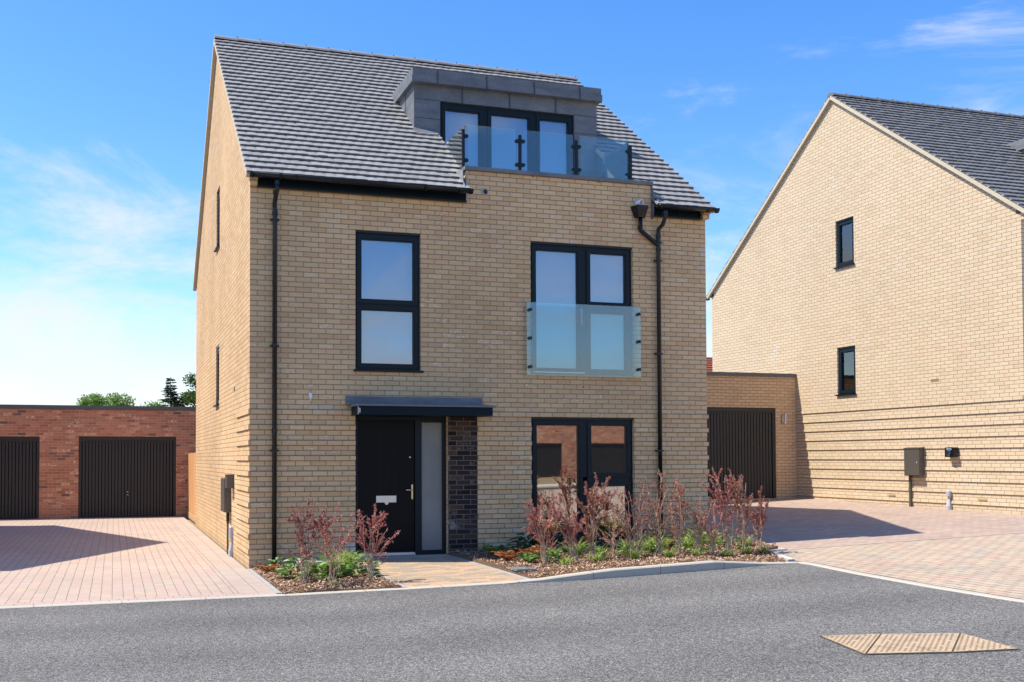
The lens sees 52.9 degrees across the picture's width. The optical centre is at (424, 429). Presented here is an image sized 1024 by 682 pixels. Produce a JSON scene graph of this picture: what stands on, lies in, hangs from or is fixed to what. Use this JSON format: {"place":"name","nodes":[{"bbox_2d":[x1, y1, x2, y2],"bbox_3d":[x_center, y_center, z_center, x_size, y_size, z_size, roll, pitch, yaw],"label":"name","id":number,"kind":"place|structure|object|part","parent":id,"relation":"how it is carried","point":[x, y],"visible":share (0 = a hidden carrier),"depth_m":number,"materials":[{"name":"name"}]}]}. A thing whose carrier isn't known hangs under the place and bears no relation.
{"place":"outdoors","nodes":[
{"label":"outdoors","id":0,"kind":"place"},
{"bbox_2d":[0,516,237,603],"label":"driveway","id":1,"kind":"structure","parent":0,"point":[57,559],"depth_m":15.86,"materials":[{"name":"brick"}]},
{"bbox_2d":[0,593,265,605],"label":"driveway border","id":2,"kind":"object","parent":1,"relation":"on","point":[122,599],"visible":1,"depth_m":11.57,"materials":[{"name":"concrete"}]},
{"bbox_2d":[356,556,522,586],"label":"path","id":3,"kind":"structure","parent":0,"point":[423,571],"depth_m":13.48,"materials":[{"name":"stone"}]},
{"bbox_2d":[0,563,1023,681],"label":"road","id":4,"kind":"structure","parent":0,"point":[769,623],"depth_m":8.96,"materials":[{"name":"asphalt"}]},
{"bbox_2d":[819,633,1021,654],"bbox_3d":[3.855,1.681,8.015,1.232,0.074,0.823,0,-2,1],"label":"manhole cover","id":5,"kind":"object","parent":4,"relation":"on","point":[904,643],"visible":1,"depth_m":7.94,"materials":[{"name":"beige metal"}]},
{"bbox_2d":[0,0,1023,406],"label":"sky","id":6,"kind":"structure","parent":0,"point":[104,103],"materials":[{"name":"blue"}]},
{"bbox_2d":[23,498,1019,598],"bbox_3d":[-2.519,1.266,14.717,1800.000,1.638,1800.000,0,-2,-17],"label":"ground","id":7,"kind":"structure","parent":0,"point":[190,521],"depth_m":18.50,"materials":[{"name":"concrete"}]},
{"bbox_2d":[0,404,195,518],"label":"garage","id":8,"kind":"structure","parent":7,"relation":"on","point":[68,461],"depth_m":27.92,"materials":[{"name":"red brick"}]},
{"bbox_2d":[0,440,36,518],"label":"garage door","id":9,"kind":"structure","parent":8,"relation":"in","point":[18,458],"depth_m":27.37,"materials":[{"name":"black metal"}]},
{"bbox_2d":[81,440,172,516],"bbox_3d":[-8.162,1.353,28.173,2.422,2.102,0.075,0,-2,-17],"label":"garage door","id":10,"kind":"structure","parent":8,"relation":"in","point":[120,478],"depth_m":28.18,"materials":[{"name":"black metal"}]},
{"bbox_2d":[76,392,135,405],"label":"broadleaf tree","id":11,"kind":"object","parent":7,"relation":"on","point":[94,399],"visible":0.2,"depth_m":56.84,"materials":[{"name":"green plant"}]},
{"bbox_2d":[140,401,165,405],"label":"broadleaf tree","id":12,"kind":"object","parent":7,"relation":"on","point":[155,403],"visible":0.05,"depth_m":58.60,"materials":[{"name":"green plant"}]},
{"bbox_2d":[159,377,184,406],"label":"conifer tree","id":13,"kind":"object","parent":7,"relation":"on","point":[168,390],"visible":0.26,"depth_m":58.13,"materials":[{"name":"green plant"}]},
{"bbox_2d":[168,372,195,406],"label":"broadleaf tree","id":14,"kind":"object","parent":7,"relation":"on","point":[188,398],"visible":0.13,"depth_m":58.43,"materials":[{"name":"green plant"}]},
{"bbox_2d":[187,453,195,521],"bbox_3d":[-5.996,1.492,26.560,0.028,1.763,4.288,0,-2,-17],"label":"timber fence","id":15,"kind":"object","parent":7,"relation":"on","point":[191,495],"visible":0.69,"depth_m":27.05,"materials":[{"name":"wood"}]},
{"bbox_2d":[167,516,275,593],"bbox_3d":[-4.437,2.175,20.203,0.420,0.001,17.260,0,-2,-17],"label":"driveway border","id":16,"kind":"object","parent":7,"relation":"on","point":[237,576],"visible":1,"depth_m":15.69,"materials":[{"name":"concrete"}]},
{"bbox_2d":[247,569,281,593],"bbox_3d":[-2.108,2.060,13.344,0.060,0.201,2.780,0,-2,-17],"label":"edging","id":17,"kind":"object","parent":7,"relation":"on","point":[266,583],"visible":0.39,"depth_m":13.05,"materials":[{"name":"grey concrete"}]},
{"bbox_2d":[251,564,402,593],"bbox_3d":[-1.376,2.007,13.447,1.400,0.239,3.051,0,-2,-17],"label":"planting bed","id":18,"kind":"object","parent":7,"relation":"on","point":[318,589],"visible":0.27,"depth_m":12.43,"materials":[{"name":"brown wood"}]},
{"bbox_2d":[254,563,279,571],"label":"fern","id":19,"kind":"object","parent":18,"relation":"on","point":[263,566],"visible":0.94,"depth_m":14.00,"materials":[{"name":"plant"}]},
{"bbox_2d":[262,557,285,570],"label":"leafy plant","id":20,"kind":"object","parent":18,"relation":"on","point":[273,561],"visible":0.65,"depth_m":14.38,"materials":[{"name":"green plant"}]},
{"bbox_2d":[276,556,317,580],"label":"leafy plant","id":21,"kind":"object","parent":18,"relation":"on","point":[289,564],"visible":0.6,"depth_m":13.32,"materials":[{"name":"green plant"}]},
{"bbox_2d":[281,494,331,586],"bbox_3d":[-1.375,1.350,12.486,0.552,1.144,0.575,-1,-2,22],"label":"barberry shrub","id":22,"kind":"object","parent":18,"relation":"on","point":[300,541],"visible":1,"depth_m":12.41,"materials":[{"name":"red plant"}]},
{"bbox_2d":[293,558,335,566],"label":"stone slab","id":23,"kind":"structure","parent":18,"relation":"on","point":[311,561],"depth_m":14.68,"materials":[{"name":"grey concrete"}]},
{"bbox_2d":[305,560,323,573],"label":"grass tuft","id":24,"kind":"object","parent":18,"relation":"on","point":[316,572],"visible":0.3,"depth_m":13.72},
{"bbox_2d":[294,561,337,579],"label":"leafy plant","id":25,"kind":"object","parent":18,"relation":"on","point":[320,566],"visible":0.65,"depth_m":12.97,"materials":[{"name":"green plant"}]},
{"bbox_2d":[306,548,359,572],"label":"grass tuft","id":26,"kind":"object","parent":18,"relation":"on","point":[327,566],"visible":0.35,"depth_m":13.76,"materials":[{"name":"plant"}]},
{"bbox_2d":[317,555,352,576],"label":"leafy plant","id":27,"kind":"object","parent":18,"relation":"on","point":[323,573],"visible":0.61,"depth_m":13.17,"materials":[{"name":"green plant"}]},
{"bbox_2d":[311,498,364,583],"bbox_3d":[-1.103,1.394,12.758,0.468,1.069,0.656,-1,-2,31],"label":"barberry shrub","id":28,"kind":"object","parent":18,"relation":"on","point":[344,542],"visible":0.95,"depth_m":12.71,"materials":[{"name":"red plant"}]},
{"bbox_2d":[317,547,364,570],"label":"grass tuft","id":29,"kind":"object","parent":18,"relation":"on","point":[347,556],"visible":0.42,"depth_m":14.11,"materials":[{"name":"plant"}]},
{"bbox_2d":[334,552,381,578],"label":"leafy plant","id":30,"kind":"object","parent":18,"relation":"on","point":[350,571],"visible":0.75,"depth_m":13.20,"materials":[{"name":"green plant"}]},
{"bbox_2d":[351,554,377,572],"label":"leafy plant","id":31,"kind":"object","parent":18,"relation":"on","point":[364,560],"visible":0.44,"depth_m":13.75,"materials":[{"name":"green plant"}]},
{"bbox_2d":[351,503,400,581],"bbox_3d":[-0.594,1.407,12.663,0.481,0.986,0.460,1,-2,-34],"label":"barberry shrub","id":32,"kind":"object","parent":18,"relation":"on","point":[376,527],"visible":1,"depth_m":12.69,"materials":[{"name":"red plant"}]},
{"bbox_2d":[358,564,405,587],"bbox_3d":[-0.675,1.990,13.649,0.060,0.266,3.031,0,-2,-17],"label":"edging","id":33,"kind":"object","parent":7,"relation":"on","point":[387,578],"visible":0.17,"depth_m":13.04,"materials":[{"name":"grey concrete"}]},
{"bbox_2d":[193,35,719,568],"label":"detached house","id":34,"kind":"structure","parent":7,"relation":"on","point":[465,305],"depth_m":16.10,"materials":[{"name":"brick"}]},
{"bbox_2d":[213,345,218,406],"bbox_3d":[-3.892,-1.010,19.391,0.150,1.153,0.666,0,-2,-17],"label":"window","id":35,"kind":"structure","parent":34,"relation":"in","point":[215,405],"depth_m":19.59,"materials":[{"name":"black plastic"}]},
{"bbox_2d":[214,187,219,251],"bbox_3d":[-3.898,-4.007,19.477,0.150,1.158,0.666,0,-2,-17],"label":"window","id":36,"kind":"structure","parent":34,"relation":"in","point":[217,246],"depth_m":19.68,"materials":[{"name":"black plastic"}]},
{"bbox_2d":[221,478,230,553],"bbox_3d":[-3.342,1.451,17.232,0.114,1.255,0.600,0,-2,-17],"label":"meter cabinet","id":37,"kind":"object","parent":34,"relation":"attached to","point":[226,500],"visible":0.94,"depth_m":16.98,"materials":[{"name":"black plastic"}]},
{"bbox_2d":[224,474,233,487],"bbox_3d":[-3.180,0.846,16.693,0.125,0.218,0.310,0,-2,-17],"label":"junction box","id":38,"kind":"object","parent":34,"relation":"attached to","point":[229,480],"visible":1,"depth_m":16.56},
{"bbox_2d":[228,526,232,556],"bbox_3d":[-3.162,1.828,16.701,0.070,0.500,0.110,0,-2,-17],"label":"cable duct","id":39,"kind":"object","parent":34,"relation":"attached to","point":[230,551],"visible":1,"depth_m":16.66,"materials":[{"name":"grey plastic"}]},
{"bbox_2d":[358,420,413,551],"bbox_3d":[-0.567,0.861,15.420,0.878,1.990,0.105,0,-2,-17],"label":"door","id":40,"kind":"structure","parent":34,"relation":"in","point":[385,448],"depth_m":15.44,"materials":[{"name":"wood"}]},
{"bbox_2d":[354,230,423,372],"bbox_3d":[-0.560,-1.917,15.478,1.074,2.128,0.240,0,-2,-17],"label":"window","id":41,"kind":"structure","parent":34,"relation":"in","point":[387,307],"depth_m":15.56,"materials":[{"name":"glass"}]},
{"bbox_2d":[530,241,631,375],"bbox_3d":[2.508,-1.913,16.418,1.786,2.094,0.220,0,-2,-17],"label":"window","id":42,"kind":"structure","parent":34,"relation":"in","point":[568,338],"depth_m":16.45,"materials":[{"name":"glass"}]},
{"bbox_2d":[531,417,632,544],"bbox_3d":[2.514,0.823,16.334,1.786,2.019,0.100,0,-2,-17],"label":"window","id":43,"kind":"structure","parent":34,"relation":"in","point":[584,450],"depth_m":16.34,"materials":[{"name":"black plastic"}]},
{"bbox_2d":[450,556,529,578],"bbox_3d":[0.861,1.969,13.927,0.060,0.212,3.193,0,-2,-17],"label":"edging","id":44,"kind":"object","parent":7,"relation":"on","point":[516,575],"visible":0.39,"depth_m":13.73,"materials":[{"name":"grey concrete"}]},
{"bbox_2d":[0,560,1023,608],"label":"kerb","id":45,"kind":"structure","parent":7,"relation":"on","point":[655,569],"depth_m":12.34,"materials":[{"name":"concrete"}]},
{"bbox_2d":[450,535,785,578],"bbox_3d":[2.948,1.872,14.594,4.320,0.394,3.370,0,-2,-17],"label":"planting bed","id":46,"kind":"object","parent":7,"relation":"on","point":[490,564],"visible":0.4,"depth_m":13.78,"materials":[{"name":"brown wood"}]},
{"bbox_2d":[478,543,509,554],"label":"fern","id":47,"kind":"object","parent":46,"relation":"on","point":[490,548],"visible":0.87,"depth_m":14.76,"materials":[{"name":"plant"}]},
{"bbox_2d":[491,550,527,562],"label":"fern","id":48,"kind":"object","parent":46,"relation":"on","point":[508,557],"visible":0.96,"depth_m":14.06,"materials":[{"name":"plant"}]},
{"bbox_2d":[498,537,531,556],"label":"leafy plant","id":49,"kind":"object","parent":46,"relation":"on","point":[518,543],"visible":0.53,"depth_m":14.62,"materials":[{"name":"green plant"}]},
{"bbox_2d":[510,567,537,571],"bbox_3d":[1.275,1.794,13.149,0.274,0.028,0.324,0,-2,-11],"label":"inspection cover","id":50,"kind":"object","parent":46,"relation":"on","point":[517,569],"visible":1,"depth_m":13.07,"materials":[{"name":"grey plastic"}]},
{"bbox_2d":[509,533,541,552],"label":"leafy plant","id":51,"kind":"object","parent":46,"relation":"on","point":[532,543],"visible":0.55,"depth_m":15.13,"materials":[{"name":"green plant"}]},
{"bbox_2d":[517,551,541,563],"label":"fern","id":52,"kind":"object","parent":46,"relation":"on","point":[530,558],"visible":0.95,"depth_m":13.79,"materials":[{"name":"plant"}]},
{"bbox_2d":[515,545,547,555],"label":"fern","id":53,"kind":"object","parent":46,"relation":"on","point":[532,550],"visible":0.58,"depth_m":14.21,"materials":[{"name":"plant"}]},
{"bbox_2d":[521,495,564,562],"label":"barberry shrub","id":54,"kind":"object","parent":46,"relation":"on","point":[537,522],"visible":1,"depth_m":13.65,"materials":[{"name":"red plant"}]},
{"bbox_2d":[541,547,564,560],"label":"leafy plant","id":55,"kind":"object","parent":46,"relation":"on","point":[557,554],"visible":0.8,"depth_m":13.91,"materials":[{"name":"green plant"}]},
{"bbox_2d":[549,522,584,551],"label":"leafy plant","id":56,"kind":"object","parent":46,"relation":"on","point":[577,536],"visible":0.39,"depth_m":15.22,"materials":[{"name":"green plant"}]},
{"bbox_2d":[552,493,585,561],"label":"barberry shrub","id":57,"kind":"object","parent":46,"relation":"on","point":[572,534],"visible":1,"depth_m":13.67,"materials":[{"name":"red plant"}]},
{"bbox_2d":[559,556,578,565],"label":"grass tuft","id":58,"kind":"object","parent":46,"relation":"on","point":[565,563],"visible":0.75,"depth_m":13.37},
{"bbox_2d":[561,537,588,555],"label":"grass tuft","id":59,"kind":"object","parent":46,"relation":"on","point":[580,547],"visible":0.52,"depth_m":14.37,"materials":[{"name":"plant"}]},
{"bbox_2d":[570,472,614,560],"bbox_3d":[2.252,1.186,13.800,0.550,1.220,0.656,-1,-2,37],"label":"barberry shrub","id":60,"kind":"object","parent":46,"relation":"on","point":[592,496],"visible":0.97,"depth_m":13.83,"materials":[{"name":"red plant"}]},
{"bbox_2d":[584,551,610,562],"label":"grass tuft","id":61,"kind":"object","parent":46,"relation":"on","point":[595,558],"visible":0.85,"depth_m":13.43,"materials":[{"name":"plant"}]},
{"bbox_2d":[583,543,611,554],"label":"grass tuft","id":62,"kind":"object","parent":46,"relation":"on","point":[597,549],"visible":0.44,"depth_m":14.42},
{"bbox_2d":[588,548,606,557],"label":"leafy plant","id":63,"kind":"object","parent":46,"relation":"on","point":[600,550],"visible":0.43,"depth_m":14.01,"materials":[{"name":"green plant"}]},
{"bbox_2d":[584,518,624,548],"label":"leafy plant","id":64,"kind":"object","parent":46,"relation":"on","point":[597,541],"visible":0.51,"depth_m":15.44,"materials":[{"name":"green plant"}]},
{"bbox_2d":[590,498,622,557],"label":"barberry shrub","id":65,"kind":"object","parent":46,"relation":"on","point":[612,542],"visible":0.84,"depth_m":14.05,"materials":[{"name":"red plant"}]},
{"bbox_2d":[591,487,636,554],"bbox_3d":[2.622,1.276,13.919,0.441,0.998,0.680,-2,-2,42],"label":"barberry shrub","id":66,"kind":"object","parent":46,"relation":"on","point":[627,532],"visible":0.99,"depth_m":13.91,"materials":[{"name":"red plant"}]},
{"bbox_2d":[614,543,635,555],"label":"leafy plant","id":67,"kind":"object","parent":46,"relation":"on","point":[622,553],"visible":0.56,"depth_m":14.25,"materials":[{"name":"green plant"}]},
{"bbox_2d":[615,540,645,554],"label":"grass tuft","id":68,"kind":"object","parent":46,"relation":"on","point":[628,545],"visible":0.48,"depth_m":14.42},
{"bbox_2d":[622,547,642,559],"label":"grass tuft","id":69,"kind":"object","parent":46,"relation":"on","point":[634,555],"visible":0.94,"depth_m":13.63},
{"bbox_2d":[620,485,651,553],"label":"barberry shrub","id":70,"kind":"object","parent":46,"relation":"on","point":[640,521],"visible":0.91,"depth_m":14.10,"materials":[{"name":"red plant"}]},
{"bbox_2d":[618,520,662,545],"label":"leafy plant","id":71,"kind":"object","parent":46,"relation":"on","point":[643,531],"visible":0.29,"depth_m":15.52,"materials":[{"name":"green plant"}]},
{"bbox_2d":[632,534,666,552],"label":"grass tuft","id":72,"kind":"object","parent":46,"relation":"on","point":[649,546],"visible":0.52,"depth_m":14.59,"materials":[{"name":"plant"}]},
{"bbox_2d":[640,537,665,554],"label":"leafy plant","id":73,"kind":"object","parent":46,"relation":"on","point":[650,549],"visible":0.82,"depth_m":14.26,"materials":[{"name":"green plant"}]},
{"bbox_2d":[636,469,681,554],"bbox_3d":[3.246,1.147,14.194,0.570,1.207,0.481,0,-2,-17],"label":"barberry shrub","id":74,"kind":"object","parent":46,"relation":"on","point":[657,515],"visible":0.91,"depth_m":14.16,"materials":[{"name":"red plant"}]},
{"bbox_2d":[646,533,672,549],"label":"grass tuft","id":75,"kind":"object","parent":46,"relation":"on","point":[665,544],"visible":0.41,"depth_m":14.87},
{"bbox_2d":[652,535,674,542],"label":"fern","id":76,"kind":"object","parent":46,"relation":"on","point":[671,537],"visible":0.24,"depth_m":15.30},
{"bbox_2d":[662,545,678,557],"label":"grass tuft","id":77,"kind":"object","parent":46,"relation":"on","point":[670,554],"visible":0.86,"depth_m":13.74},
{"bbox_2d":[661,473,689,555],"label":"barberry shrub","id":78,"kind":"object","parent":46,"relation":"on","point":[680,507],"visible":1,"depth_m":13.99,"materials":[{"name":"red plant"}]},
{"bbox_2d":[674,529,694,542],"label":"shrub","id":79,"kind":"object","parent":46,"relation":"on","point":[689,537],"visible":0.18,"depth_m":15.26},
{"bbox_2d":[681,534,693,549],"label":"grass tuft","id":80,"kind":"object","parent":46,"relation":"on","point":[687,546],"visible":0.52,"depth_m":14.81,"materials":[{"name":"plant"}]},
{"bbox_2d":[673,527,703,550],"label":"leafy plant","id":81,"kind":"object","parent":46,"relation":"on","point":[688,543],"visible":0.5,"depth_m":14.53,"materials":[{"name":"green plant"}]},
{"bbox_2d":[678,495,712,553],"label":"barberry shrub","id":82,"kind":"object","parent":46,"relation":"on","point":[698,533],"visible":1,"depth_m":13.99,"materials":[{"name":"red plant"}]},
{"bbox_2d":[689,546,707,556],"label":"grass tuft","id":83,"kind":"object","parent":46,"relation":"on","point":[697,552],"visible":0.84,"depth_m":13.81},
{"bbox_2d":[695,499,722,554],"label":"barberry shrub","id":84,"kind":"object","parent":46,"relation":"on","point":[713,537],"visible":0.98,"depth_m":14.00,"materials":[{"name":"red plant"}]},
{"bbox_2d":[701,531,723,545],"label":"grass tuft","id":85,"kind":"object","parent":46,"relation":"on","point":[708,538],"visible":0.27,"depth_m":15.11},
{"bbox_2d":[699,529,726,550],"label":"leafy plant","id":86,"kind":"object","parent":46,"relation":"on","point":[703,532],"visible":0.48,"depth_m":14.68,"materials":[{"name":"green plant"}]},
{"bbox_2d":[698,467,742,553],"bbox_3d":[4.141,1.128,14.205,0.594,1.222,0.451,-1,-2,25],"label":"barberry shrub","id":87,"kind":"object","parent":46,"relation":"on","point":[720,506],"visible":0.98,"depth_m":14.13,"materials":[{"name":"red plant"}]},
{"bbox_2d":[716,546,740,556],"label":"grass tuft","id":88,"kind":"object","parent":46,"relation":"on","point":[726,554],"visible":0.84,"depth_m":13.87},
{"bbox_2d":[718,527,741,547],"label":"leafy plant","id":89,"kind":"object","parent":46,"relation":"on","point":[739,538],"visible":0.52,"depth_m":14.81,"materials":[{"name":"green plant"}]},
{"bbox_2d":[722,468,762,552],"bbox_3d":[4.439,1.138,14.294,0.650,1.203,0.472,0,-2,-17],"label":"barberry shrub","id":90,"kind":"object","parent":46,"relation":"on","point":[737,497],"visible":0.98,"depth_m":14.25,"materials":[{"name":"red plant"}]},
{"bbox_2d":[731,533,754,546],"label":"grass tuft","id":91,"kind":"object","parent":46,"relation":"on","point":[747,542],"visible":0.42,"depth_m":14.95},
{"bbox_2d":[739,544,757,555],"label":"grass tuft","id":92,"kind":"object","parent":46,"relation":"on","point":[747,551],"visible":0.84,"depth_m":14.08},
{"bbox_2d":[743,485,769,549],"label":"barberry shrub","id":93,"kind":"object","parent":46,"relation":"on","point":[760,520],"visible":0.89,"depth_m":14.48,"materials":[{"name":"red plant"}]},
{"bbox_2d":[759,546,773,552],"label":"grass tuft","id":94,"kind":"object","parent":46,"relation":"on","point":[763,550],"visible":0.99,"depth_m":14.25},
{"bbox_2d":[706,357,712,371],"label":"distant house","id":95,"kind":"structure","parent":7,"relation":"on","point":[709,365],"depth_m":65.50,"materials":[{"name":"red brick"}]},
{"bbox_2d":[707,371,796,502],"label":"garage","id":96,"kind":"structure","parent":7,"relation":"on","point":[751,438],"depth_m":25.28,"materials":[{"name":"beige brick"}]},
{"bbox_2d":[707,411,771,497],"bbox_3d":[7.482,0.624,25.081,2.444,2.122,0.075,0,-2,-17],"label":"garage door","id":97,"kind":"structure","parent":96,"relation":"in","point":[740,442],"depth_m":25.19,"materials":[{"name":"black metal"}]},
{"bbox_2d":[781,414,786,423],"bbox_3d":[8.954,-0.258,25.452,0.092,0.240,0.096,0,-2,-17],"label":"wall light","id":98,"kind":"object","parent":96,"relation":"attached to","point":[784,418],"visible":1,"depth_m":25.43,"materials":[{"name":"metal"}]},
{"bbox_2d":[771,548,794,561],"bbox_3d":[4.958,1.756,14.396,0.381,0.093,1.935,0,-2,13],"label":"edging","id":99,"kind":"object","parent":7,"relation":"on","point":[787,558],"visible":0.29,"depth_m":13.93,"materials":[{"name":"concrete"}]},
{"bbox_2d":[706,92,1023,514],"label":"detached house","id":100,"kind":"structure","parent":7,"relation":"on","point":[867,288],"depth_m":22.76,"materials":[{"name":"brick"}]},
{"bbox_2d":[833,216,854,268],"bbox_3d":[9.873,-4.368,23.966,0.165,1.128,0.671,0,-2,-17],"label":"window","id":101,"kind":"structure","parent":100,"relation":"in","point":[845,229],"depth_m":24.01,"materials":[{"name":"glass"}]},
{"bbox_2d":[835,345,855,395],"bbox_3d":[9.878,-1.362,23.879,0.165,1.143,0.671,0,-2,-17],"label":"window","id":102,"kind":"structure","parent":100,"relation":"in","point":[847,371],"depth_m":23.95,"materials":[{"name":"black plastic"}]},
{"bbox_2d":[903,447,924,506],"bbox_3d":[10.400,1.022,21.718,0.149,1.300,0.480,0,-2,-17],"label":"electricity cabinet","id":103,"kind":"object","parent":100,"relation":"attached to","point":[913,461],"visible":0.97,"depth_m":21.68,"materials":[{"name":"grey plastic"}]},
{"bbox_3d":[10.340,0.700,21.709,0.015,0.545,0.420,0,-2,-17],"label":"door","id":104,"kind":"part","parent":103,"relation":"part of","materials":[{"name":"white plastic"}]},
{"bbox_2d":[946,490,951,509],"bbox_3d":[10.678,1.452,20.854,0.070,0.420,0.110,0,-2,-17],"label":"cable duct","id":105,"kind":"object","parent":100,"relation":"attached to","point":[948,504],"visible":0.94,"depth_m":20.82,"materials":[{"name":"grey plastic"}]},
{"bbox_2d":[945,447,958,456],"bbox_3d":[10.685,0.464,20.749,0.135,0.200,0.240,0,-2,-17],"label":"ev charger","id":106,"kind":"object","parent":100,"relation":"attached to","point":[951,451],"visible":1,"depth_m":20.68,"materials":[{"name":"black plastic"}]},
{"bbox_2d":[787,532,1023,549],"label":"driveway border","id":107,"kind":"object","parent":7,"relation":"on","point":[904,540],"visible":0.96,"depth_m":15.40,"materials":[{"name":"concrete"}]},
{"bbox_2d":[708,498,1023,548],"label":"driveway","id":108,"kind":"structure","parent":0,"point":[792,523],"depth_m":18.56,"materials":[{"name":"brick"}]},
{"bbox_2d":[775,533,1023,598],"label":"driveway","id":109,"kind":"structure","parent":0,"point":[991,564],"depth_m":13.06,"materials":[{"name":"brick"}]}
]}

